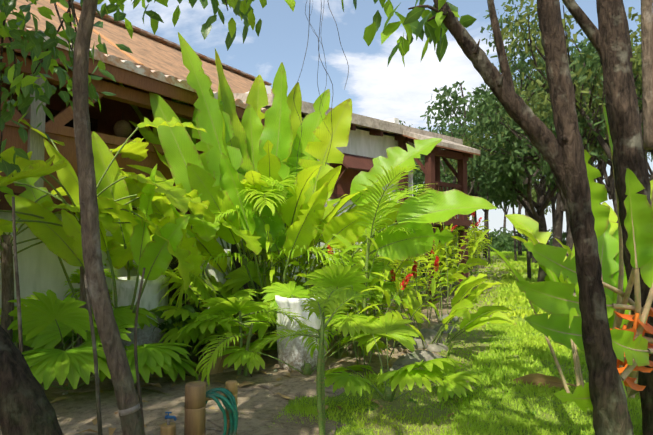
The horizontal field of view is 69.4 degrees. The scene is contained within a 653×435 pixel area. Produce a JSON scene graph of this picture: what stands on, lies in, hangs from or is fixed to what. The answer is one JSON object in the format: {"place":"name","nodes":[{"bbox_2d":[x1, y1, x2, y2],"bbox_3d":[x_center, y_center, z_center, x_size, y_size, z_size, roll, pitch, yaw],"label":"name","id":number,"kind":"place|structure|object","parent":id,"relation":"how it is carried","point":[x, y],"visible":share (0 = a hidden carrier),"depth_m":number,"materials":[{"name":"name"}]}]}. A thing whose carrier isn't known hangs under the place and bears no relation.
{"place":"outdoors","nodes":[
{"label":"outdoors","id":0,"kind":"place"},
{"bbox_2d":[0,252,630,434],"bbox_3d":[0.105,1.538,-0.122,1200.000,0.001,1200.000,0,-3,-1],"label":"dirt ground","id":1,"kind":"structure","parent":0,"point":[252,396],"depth_m":5.39,"materials":[{"name":"brown soil"}]},
{"bbox_2d":[0,325,63,434],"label":"leaning tree","id":2,"kind":"object","parent":1,"relation":"on","point":[26,407],"visible":1,"depth_m":2.41,"materials":[{"name":"brown plant"}]},
{"bbox_2d":[0,258,137,320],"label":"palm plant","id":3,"kind":"object","parent":1,"relation":"on","point":[74,278],"visible":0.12,"depth_m":6.02,"materials":[{"name":"green plant"}]},
{"bbox_2d":[0,117,214,346],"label":"philodendron plant","id":4,"kind":"object","parent":1,"relation":"on","point":[186,255],"visible":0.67,"depth_m":5.37,"materials":[{"name":"green plant"}]},
{"bbox_2d":[0,0,293,355],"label":"house","id":5,"kind":"structure","parent":1,"relation":"on","point":[152,63],"depth_m":6.95,"materials":[{"name":"orange paint"}]},
{"bbox_2d":[113,118,131,137],"bbox_3d":[-3.285,-1.488,7.601,0.280,0.406,0.273,0,-3,-1],"label":"wicker lamp","id":6,"kind":"object","parent":5,"relation":"attached to","point":[122,128],"visible":0.98,"depth_m":7.51,"materials":[{"name":"brown wicker"}]},
{"bbox_2d":[0,334,360,434],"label":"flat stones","id":7,"kind":"object","parent":1,"relation":"on","point":[76,412],"visible":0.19,"depth_m":4.12,"materials":[{"name":"grey stone"}]},
{"bbox_2d":[0,187,149,339],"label":"philodendron plant","id":8,"kind":"object","parent":7,"relation":"on","point":[106,218],"visible":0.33,"depth_m":5.21,"materials":[{"name":"green plant"}]},
{"bbox_2d":[12,0,144,434],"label":"thin tree","id":9,"kind":"object","parent":7,"relation":"on","point":[130,408],"visible":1,"depth_m":2.90,"materials":[{"name":"grey plant"}]},
{"bbox_2d":[0,0,393,195],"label":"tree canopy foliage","id":10,"kind":"object","parent":9,"relation":"attached to","point":[34,45],"visible":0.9,"depth_m":3.64,"materials":[{"name":"green plant"}]},
{"bbox_2d":[293,0,348,164],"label":"hanging vines","id":11,"kind":"object","parent":10,"relation":"hanging from","point":[318,65],"visible":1,"depth_m":3.23,"materials":[{"name":"brown plant"}]},
{"bbox_2d":[12,305,177,387],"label":"fan palm","id":12,"kind":"object","parent":7,"relation":"on","point":[124,316],"visible":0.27,"depth_m":5.03,"materials":[{"name":"green plant"}]},
{"bbox_2d":[7,290,202,389],"bbox_3d":[-2.556,1.254,4.881,2.488,1.157,2.063,0,-3,-1],"label":"fan palm","id":13,"kind":"object","parent":7,"relation":"on","point":[51,319],"visible":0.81,"depth_m":4.43,"materials":[{"name":"green plant"}]},
{"bbox_2d":[108,179,288,341],"bbox_3d":[-2.077,0.658,6.826,2.945,2.541,2.514,-2,-4,41],"label":"philodendron plant","id":14,"kind":"object","parent":7,"relation":"on","point":[204,230],"visible":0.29,"depth_m":6.07,"materials":[{"name":"green plant"}]},
{"bbox_2d":[246,285,378,434],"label":"palm plant","id":15,"kind":"object","parent":7,"relation":"on","point":[322,305],"visible":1,"depth_m":3.85,"materials":[{"name":"green plant"}]},
{"bbox_2d":[149,290,237,361],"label":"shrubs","id":16,"kind":"object","parent":1,"relation":"on","point":[172,319],"visible":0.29,"depth_m":6.00,"materials":[{"name":"green plant"}]},
{"bbox_2d":[133,289,257,358],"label":"fan palm","id":17,"kind":"object","parent":1,"relation":"on","point":[227,328],"visible":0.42,"depth_m":5.54,"materials":[{"name":"green plant"}]},
{"bbox_2d":[160,380,237,434],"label":"bamboo hose rack","id":18,"kind":"object","parent":1,"relation":"on","point":[197,396],"visible":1,"depth_m":3.12,"materials":[{"name":"brown wood"}]},
{"bbox_2d":[111,249,327,371],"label":"plant pots","id":19,"kind":"object","parent":1,"relation":"on","point":[293,353],"visible":0.23,"depth_m":5.81,"materials":[{"name":"white ceramic"}]},
{"bbox_2d":[150,261,338,345],"bbox_3d":[-1.121,1.262,6.573,2.309,1.261,2.688,-2,-4,40],"label":"fan palm","id":20,"kind":"object","parent":1,"relation":"on","point":[236,281],"visible":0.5,"depth_m":5.81,"materials":[{"name":"green plant"}]},
{"bbox_2d":[126,140,367,374],"bbox_3d":[-0.522,0.646,7.679,2.984,3.890,4.676,-2,-3,29],"label":"heliconia plant","id":21,"kind":"object","parent":1,"relation":"on","point":[269,166],"visible":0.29,"depth_m":6.67,"materials":[{"name":"green plant"}]},
{"bbox_2d":[185,307,308,384],"bbox_3d":[-0.888,1.443,5.341,1.431,0.829,1.011,1,-3,-17],"label":"palm plant","id":22,"kind":"object","parent":1,"relation":"on","point":[218,348],"visible":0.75,"depth_m":5.26,"materials":[{"name":"green plant"}]},
{"bbox_2d":[4,32,496,339],"bbox_3d":[-0.704,-0.510,6.604,6.082,4.781,3.214,0,-3,-1],"label":"heliconia plant","id":23,"kind":"object","parent":1,"relation":"on","point":[230,145],"visible":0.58,"depth_m":6.66,"materials":[{"name":"green plant"}]},
{"bbox_2d":[50,328,453,434],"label":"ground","id":24,"kind":"structure","parent":1,"relation":"on","point":[112,430],"depth_m":4.92,"materials":[{"name":"brown soil"}]},
{"bbox_2d":[157,158,369,334],"bbox_3d":[-0.830,0.451,7.200,2.804,2.989,3.048,0,-3,-1],"label":"palm plant","id":25,"kind":"object","parent":1,"relation":"on","point":[269,193],"visible":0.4,"depth_m":6.22,"materials":[{"name":"green plant"}]},
{"bbox_2d":[217,281,388,374],"bbox_3d":[-0.224,1.377,5.918,2.202,1.104,1.929,0,-3,-1],"label":"fan palm","id":26,"kind":"object","parent":1,"relation":"on","point":[238,356],"visible":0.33,"depth_m":5.77,"materials":[{"name":"green plant"}]},
{"bbox_2d":[303,258,401,358],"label":"fan palm","id":27,"kind":"object","parent":1,"relation":"on","point":[339,276],"visible":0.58,"depth_m":5.62,"materials":[{"name":"green plant"}]},
{"bbox_2d":[233,85,479,304],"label":"annex house","id":28,"kind":"structure","parent":1,"relation":"on","point":[370,138],"depth_m":11.88,"materials":[{"name":"brown paint"}]},
{"bbox_2d":[254,216,491,372],"bbox_3d":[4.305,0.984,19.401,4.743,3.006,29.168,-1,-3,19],"label":"ginger plant","id":29,"kind":"object","parent":1,"relation":"on","point":[406,274],"visible":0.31,"depth_m":6.97,"materials":[{"name":"green plant"}]},
{"bbox_2d":[350,165,437,355],"bbox_3d":[0.797,0.744,6.681,1.766,2.629,2.463,2,-3,-33],"label":"palm plant","id":30,"kind":"object","parent":1,"relation":"on","point":[381,214],"visible":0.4,"depth_m":6.13,"materials":[{"name":"green plant"}]},
{"bbox_2d":[315,312,482,401],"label":"fan palm","id":31,"kind":"object","parent":1,"relation":"on","point":[449,379],"visible":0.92,"depth_m":4.39,"materials":[{"name":"green plant"}]},
{"bbox_2d":[385,313,458,372],"bbox_3d":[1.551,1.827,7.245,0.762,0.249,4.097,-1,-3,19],"label":"rock","id":32,"kind":"object","parent":1,"relation":"on","point":[428,335],"visible":0.46,"depth_m":6.58,"materials":[{"name":"stone"}]},
{"bbox_2d":[399,120,455,194],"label":"tree","id":33,"kind":"object","parent":1,"relation":"on","point":[400,121],"depth_m":34.79,"materials":[{"name":"green plant"}]},
{"bbox_2d":[391,240,487,304],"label":"leafy plant","id":34,"kind":"object","parent":1,"relation":"on","point":[463,268],"visible":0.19,"depth_m":11.20,"materials":[{"name":"green plant"}]},
{"bbox_2d":[399,212,485,328],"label":"red ginger flowers","id":35,"kind":"object","parent":1,"relation":"on","point":[436,264],"visible":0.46,"depth_m":8.96,"materials":[{"name":"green plant"}]},
{"bbox_2d":[370,259,516,348],"bbox_3d":[1.555,1.418,6.732,1.912,1.646,2.440,0,-3,-1],"label":"leafy plant","id":36,"kind":"object","parent":1,"relation":"on","point":[470,321],"visible":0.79,"depth_m":6.46,"materials":[{"name":"green plant"}]},
{"bbox_2d":[413,155,475,215],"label":"tree","id":37,"kind":"object","parent":1,"relation":"on","point":[419,177],"visible":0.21,"depth_m":26.52,"materials":[{"name":"green plant"}]},
{"bbox_2d":[413,121,492,191],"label":"tree","id":38,"kind":"object","parent":1,"relation":"on","point":[445,165],"visible":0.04,"depth_m":29.65,"materials":[{"name":"green plant"}]},
{"bbox_2d":[288,251,641,434],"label":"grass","id":39,"kind":"structure","parent":1,"relation":"on","point":[396,404],"depth_m":4.48,"materials":[{"name":"green plant"}]},
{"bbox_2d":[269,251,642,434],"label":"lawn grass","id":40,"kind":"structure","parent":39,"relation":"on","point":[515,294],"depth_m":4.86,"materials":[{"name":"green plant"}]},
{"bbox_2d":[418,227,565,280],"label":"hedge shrub","id":41,"kind":"object","parent":39,"relation":"on","point":[501,241],"visible":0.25,"depth_m":61.01,"materials":[{"name":"green plant"}]},
{"bbox_2d":[363,0,633,434],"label":"tree","id":42,"kind":"object","parent":39,"relation":"on","point":[563,155],"visible":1,"depth_m":2.48,"materials":[{"name":"green plant"}]},
{"bbox_2d":[420,51,585,279],"bbox_3d":[9.656,-2.527,27.291,6.831,10.780,20.737,-1,-3,19],"label":"tree","id":43,"kind":"object","parent":39,"relation":"on","point":[447,93],"visible":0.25,"depth_m":21.79,"materials":[{"name":"green plant"}]},
{"bbox_2d":[516,105,652,411],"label":"heliconia plant","id":44,"kind":"object","parent":39,"relation":"on","point":[557,301],"visible":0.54,"depth_m":2.85,"materials":[{"name":"green plant"}]},
{"bbox_2d":[426,105,509,255],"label":"tree","id":45,"kind":"object","parent":1,"relation":"on","point":[444,127],"visible":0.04,"depth_m":34.17,"materials":[{"name":"green plant"}]},
{"bbox_2d":[440,123,514,265],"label":"tree","id":46,"kind":"object","parent":1,"relation":"on","point":[465,140],"visible":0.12,"depth_m":18.33,"materials":[{"name":"green plant"}]},
{"bbox_2d":[456,176,521,258],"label":"tree","id":47,"kind":"object","parent":1,"relation":"on","point":[485,224],"visible":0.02,"depth_m":40.09,"materials":[{"name":"green plant"}]},
{"bbox_2d":[472,82,538,258],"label":"tree","id":48,"kind":"object","parent":1,"relation":"on","point":[487,90],"depth_m":38.58,"materials":[{"name":"green plant"}]},
{"bbox_2d":[502,174,523,234],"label":"tree","id":49,"kind":"object","parent":1,"relation":"on","point":[505,211],"depth_m":81.07,"materials":[{"name":"brown wood"}]},
{"bbox_2d":[516,168,539,255],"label":"tree","id":50,"kind":"object","parent":1,"relation":"on","point":[520,206],"depth_m":46.38,"materials":[{"name":"plant"}]},
{"bbox_2d":[509,178,556,214],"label":"tree","id":51,"kind":"object","parent":1,"relation":"on","point":[534,194],"visible":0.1,"depth_m":68.07,"materials":[{"name":"green plant"}]},
{"bbox_2d":[467,145,601,281],"bbox_3d":[6.661,-0.333,15.652,4.564,5.499,2.754,-1,-3,25],"label":"tree","id":52,"kind":"object","parent":1,"relation":"on","point":[505,185],"visible":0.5,"depth_m":15.84,"materials":[{"name":"green plant"}]},
{"bbox_2d":[473,76,602,262],"bbox_3d":[13.297,-2.731,29.534,5.922,11.645,8.725,1,-3,-27],"label":"tree","id":53,"kind":"object","parent":1,"relation":"on","point":[538,188],"visible":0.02,"depth_m":30.17,"materials":[{"name":"plant"}]},
{"bbox_2d":[498,54,578,223],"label":"tree","id":54,"kind":"object","parent":1,"relation":"on","point":[536,113],"visible":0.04,"depth_m":24.82,"materials":[{"name":"green plant"}]},
{"bbox_2d":[443,38,642,292],"bbox_3d":[6.800,-1.298,14.136,4.328,7.271,6.744,2,-4,-39],"label":"tree","id":55,"kind":"object","parent":1,"relation":"on","point":[498,126],"visible":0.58,"depth_m":13.96,"materials":[{"name":"green plant"}]},
{"bbox_2d":[484,222,629,392],"bbox_3d":[2.712,1.142,5.048,2.257,2.253,1.083,0,-3,-1],"label":"heliconia plant","id":56,"kind":"object","parent":1,"relation":"on","point":[608,247],"visible":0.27,"depth_m":4.72,"materials":[{"name":"green plant"}]},
{"bbox_2d":[480,0,640,203],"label":"tree","id":57,"kind":"object","parent":1,"relation":"on","point":[519,66],"visible":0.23,"depth_m":16.72,"materials":[{"name":"green plant"}]},
{"bbox_2d":[533,159,596,229],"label":"tree","id":58,"kind":"object","parent":1,"relation":"on","point":[553,200],"depth_m":42.09,"materials":[{"name":"brown wood"}]},
{"bbox_2d":[491,0,642,222],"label":"tree","id":59,"kind":"object","parent":1,"relation":"on","point":[603,142],"visible":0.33,"depth_m":12.82,"materials":[{"name":"green plant"}]},
{"bbox_2d":[552,36,603,247],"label":"tree","id":60,"kind":"object","parent":1,"relation":"on","point":[558,222],"visible":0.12,"depth_m":18.84,"materials":[{"name":"green plant"}]},
{"bbox_2d":[505,180,652,397],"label":"heliconia plant","id":61,"kind":"object","parent":1,"relation":"on","point":[527,226],"visible":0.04,"depth_m":5.15,"materials":[{"name":"green plant"}]},
{"bbox_2d":[522,42,645,206],"bbox_3d":[15.785,-4.120,27.371,7.772,14.191,9.023,-2,-3,32],"label":"tree","id":62,"kind":"object","parent":1,"relation":"on","point":[609,183],"depth_m":26.95,"materials":[{"name":"plant"}]},
{"bbox_2d":[531,41,652,167],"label":"tree","id":63,"kind":"object","parent":1,"relation":"on","point":[608,162],"visible":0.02,"depth_m":22.14,"materials":[{"name":"green plant"}]},
{"bbox_2d":[555,238,630,327],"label":"heliconia plant","id":64,"kind":"object","parent":1,"relation":"on","point":[569,251],"visible":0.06,"depth_m":7.89,"materials":[{"name":"green plant"}]},
{"bbox_2d":[596,156,608,182],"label":"tree","id":65,"kind":"object","parent":1,"relation":"on","point":[601,172],"depth_m":30.18,"materials":[{"name":"plant"}]},
{"bbox_2d":[562,0,652,434],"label":"tree","id":66,"kind":"object","parent":1,"relation":"on","point":[607,38],"visible":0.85,"depth_m":3.39,"materials":[{"name":"brown plant"}]},
{"bbox_2d":[577,23,652,155],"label":"tree","id":67,"kind":"object","parent":1,"relation":"on","point":[639,56],"visible":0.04,"depth_m":14.85,"materials":[{"name":"green plant"}]},
{"bbox_2d":[644,155,652,180],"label":"tree","id":68,"kind":"object","parent":1,"relation":"on","point":[647,166],"depth_m":33.98,"materials":[{"name":"brown wood"}]},
{"bbox_2d":[647,152,651,177],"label":"tree","id":69,"kind":"object","parent":1,"relation":"on","point":[649,169],"visible":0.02,"depth_m":50.53,"materials":[{"name":"plant"}]},
{"bbox_2d":[74,0,652,239],"label":"sky","id":70,"kind":"structure","parent":0,"point":[376,90],"materials":[{"name":"blue"}]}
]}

